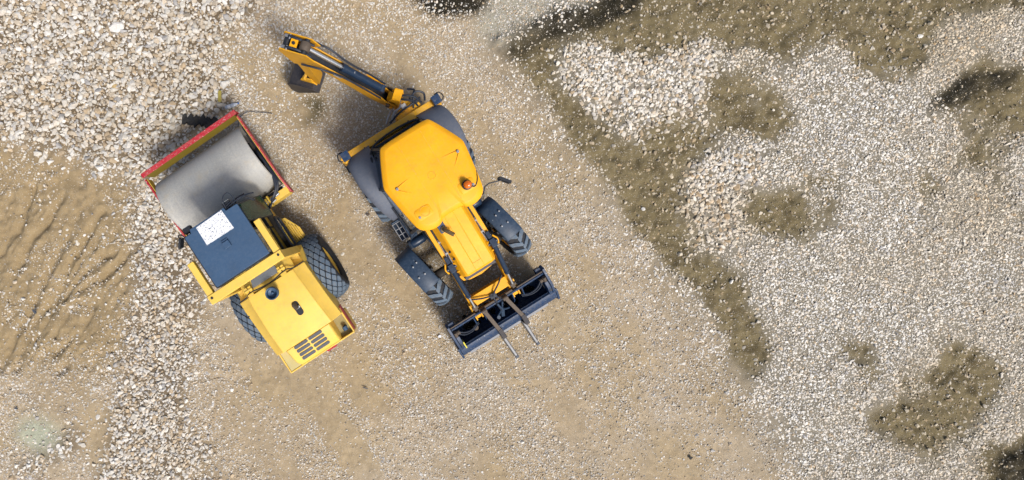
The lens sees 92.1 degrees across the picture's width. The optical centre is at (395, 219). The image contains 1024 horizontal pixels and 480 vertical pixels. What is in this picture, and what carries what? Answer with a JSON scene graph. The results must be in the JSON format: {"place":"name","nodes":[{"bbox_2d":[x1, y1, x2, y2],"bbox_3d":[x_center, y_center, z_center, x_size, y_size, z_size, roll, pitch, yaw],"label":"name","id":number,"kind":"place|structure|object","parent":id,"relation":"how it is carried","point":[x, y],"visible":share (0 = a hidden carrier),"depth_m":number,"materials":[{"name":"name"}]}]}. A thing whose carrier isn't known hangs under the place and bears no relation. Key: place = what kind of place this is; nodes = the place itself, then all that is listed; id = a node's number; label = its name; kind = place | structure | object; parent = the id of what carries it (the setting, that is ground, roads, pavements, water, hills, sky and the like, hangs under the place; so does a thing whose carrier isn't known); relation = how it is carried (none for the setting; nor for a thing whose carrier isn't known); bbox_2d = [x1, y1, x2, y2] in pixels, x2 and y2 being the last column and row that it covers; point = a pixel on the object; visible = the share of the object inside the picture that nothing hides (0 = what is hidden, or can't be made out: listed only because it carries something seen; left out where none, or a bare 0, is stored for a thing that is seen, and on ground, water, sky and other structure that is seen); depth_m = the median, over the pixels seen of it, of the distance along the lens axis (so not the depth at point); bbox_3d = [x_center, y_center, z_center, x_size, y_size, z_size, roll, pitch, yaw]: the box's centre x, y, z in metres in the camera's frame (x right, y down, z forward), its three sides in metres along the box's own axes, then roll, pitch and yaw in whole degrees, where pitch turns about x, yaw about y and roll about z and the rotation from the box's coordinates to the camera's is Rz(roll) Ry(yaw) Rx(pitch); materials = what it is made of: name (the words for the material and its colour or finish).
{"place":"outdoors","nodes":[
{"label":"outdoors","id":0,"kind":"place"},
{"bbox_2d":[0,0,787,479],"bbox_3d":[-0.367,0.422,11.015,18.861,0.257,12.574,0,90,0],"label":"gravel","id":1,"kind":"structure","parent":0,"point":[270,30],"depth_m":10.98,"materials":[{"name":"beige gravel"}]},
{"bbox_2d":[238,111,271,126],"bbox_3d":[-3.255,-2.368,10.923,0.843,0.059,0.259,-24,90,0],"label":"wire","id":2,"kind":"object","parent":1,"relation":"on","point":[251,111],"visible":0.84,"depth_m":10.91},
{"bbox_2d":[0,0,1023,479],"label":"ground","id":3,"kind":"structure","parent":0,"point":[20,238],"depth_m":10.99,"materials":[{"name":"soil"}]},
{"bbox_2d":[95,165,103,170],"bbox_3d":[-6.742,-1.171,10.940,0.198,0.104,0.137,-11,90,0],"label":"stone","id":4,"kind":"object","parent":3,"relation":"on","point":[100,168],"visible":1,"depth_m":10.91,"materials":[{"name":"stone"}]},
{"bbox_2d":[8,179,233,479],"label":"gravel","id":5,"kind":"structure","parent":3,"relation":"on","point":[146,247],"depth_m":10.95,"materials":[{"name":"beige gravel"}]},
{"bbox_2d":[0,0,282,479],"bbox_3d":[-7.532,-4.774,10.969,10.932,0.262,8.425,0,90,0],"label":"gravel","id":6,"kind":"structure","parent":3,"relation":"on","point":[56,61],"depth_m":10.93,"materials":[{"name":"beige gravel"}]},
{"bbox_2d":[109,22,123,32],"bbox_3d":[-6.358,-4.366,10.938,0.363,0.151,0.230,-6,90,0],"label":"stone","id":7,"kind":"object","parent":6,"relation":"on","point":[116,27],"visible":1,"depth_m":10.88,"materials":[{"name":"stone"}]},
{"bbox_2d":[135,46,142,51],"bbox_3d":[-5.842,-3.896,10.940,0.211,0.102,0.132,-34,90,0],"label":"stone","id":8,"kind":"object","parent":6,"relation":"on","point":[138,49],"visible":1,"depth_m":10.92,"materials":[{"name":"stone"}]},
{"bbox_2d":[182,113,217,127],"bbox_3d":[-4.449,-2.251,10.920,0.839,0.094,0.343,6,90,0],"label":"rubber scrap","id":9,"kind":"object","parent":6,"relation":"on","point":[196,120],"visible":0.88,"depth_m":10.90,"materials":[{"name":"black rubber"}]},
{"bbox_2d":[218,90,221,101],"bbox_3d":[-3.991,-2.803,10.883,0.080,0.017,0.264,1,90,0],"label":"strip","id":10,"kind":"object","parent":6,"relation":"on","point":[219,95],"visible":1,"depth_m":10.88,"materials":[{"name":"yellow plastic"}]},
{"bbox_2d":[225,102,238,109],"bbox_3d":[-3.716,-2.594,10.903,0.326,0.092,0.092,-20,90,0],"label":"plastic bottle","id":11,"kind":"object","parent":3,"relation":"on","point":[232,105],"visible":1,"depth_m":10.87,"materials":[{"name":"clear plastic"}]},
{"bbox_2d":[140,110,355,372],"bbox_3d":[-2.787,0.567,9.522,2.348,2.934,5.271,-34,90,0],"label":"road roller","id":12,"kind":"object","parent":3,"relation":"on","point":[283,283],"visible":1,"depth_m":9.34,"materials":[{"name":"metal"}]},
{"bbox_2d":[223,256,268,285],"bbox_3d":[-2.609,0.887,8.830,0.940,1.220,0.008,-33,90,0],"label":"window","id":13,"kind":"structure","parent":12,"relation":"in","point":[267,256],"depth_m":8.35,"materials":[{"name":"black glass"}]},
{"bbox_2d":[238,195,272,220],"bbox_3d":[-2.581,-0.228,8.777,0.203,1.117,0.500,-34,90,0],"label":"window","id":14,"kind":"structure","parent":12,"relation":"in","point":[253,210],"depth_m":8.76,"materials":[{"name":"green glass"}]},
{"bbox_2d":[251,266,276,287],"bbox_3d":[-2.541,1.066,9.227,0.597,0.100,0.218,-34,90,0],"label":"window","id":15,"kind":"structure","parent":12,"relation":"in","point":[271,271],"depth_m":9.21,"materials":[{"name":"glass"}]},
{"bbox_2d":[255,228,282,251],"bbox_3d":[-2.332,0.368,8.820,0.008,1.200,0.470,-33,90,0],"label":"window","id":16,"kind":"structure","parent":12,"relation":"in","point":[258,232],"depth_m":8.55,"materials":[{"name":"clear glass"}]},
{"bbox_2d":[278,31,559,358],"bbox_3d":[0.744,-0.445,9.447,2.648,3.104,8.203,-32,90,0],"label":"backhoe loader","id":17,"kind":"object","parent":3,"relation":"on","point":[412,169],"visible":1,"depth_m":9.36,"materials":[{"name":"yellow paint"}]},
{"bbox_2d":[373,152,382,187],"bbox_3d":[-0.261,-0.969,8.910,0.264,1.224,0.793,-10,90,0],"label":"window","id":18,"kind":"structure","parent":17,"relation":"in","point":[376,155],"depth_m":9.11,"materials":[{"name":"black glass"}]},
{"bbox_2d":[376,122,417,147],"bbox_3d":[0.092,-1.540,8.910,0.999,1.225,0.322,-32,90,0],"label":"window","id":19,"kind":"structure","parent":17,"relation":"in","point":[384,143],"depth_m":9.37,"materials":[{"name":"black glass"}]},
{"bbox_2d":[382,191,414,229],"bbox_3d":[0.085,-0.232,8.910,0.223,1.223,0.952,-38,90,0],"label":"window","id":20,"kind":"structure","parent":17,"relation":"in","point":[408,223],"depth_m":9.24,"materials":[{"name":"grey glass"}]},
{"bbox_2d":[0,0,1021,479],"bbox_3d":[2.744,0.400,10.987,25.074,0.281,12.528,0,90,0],"label":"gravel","id":21,"kind":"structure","parent":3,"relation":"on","point":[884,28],"depth_m":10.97,"materials":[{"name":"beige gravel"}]},
{"bbox_2d":[0,0,1023,479],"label":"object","id":22,"kind":"structure","parent":3,"relation":"on","point":[388,320],"depth_m":10.99,"materials":[{"name":"stone"}]},
{"bbox_2d":[546,36,780,263],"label":"gravel","id":23,"kind":"structure","parent":3,"relation":"on","point":[623,68],"depth_m":10.93,"materials":[{"name":"beige gravel"}]},
{"bbox_2d":[479,0,1023,479],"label":"gravel","id":24,"kind":"structure","parent":3,"relation":"on","point":[905,470],"depth_m":10.94,"materials":[{"name":"beige gravel"}]}
]}

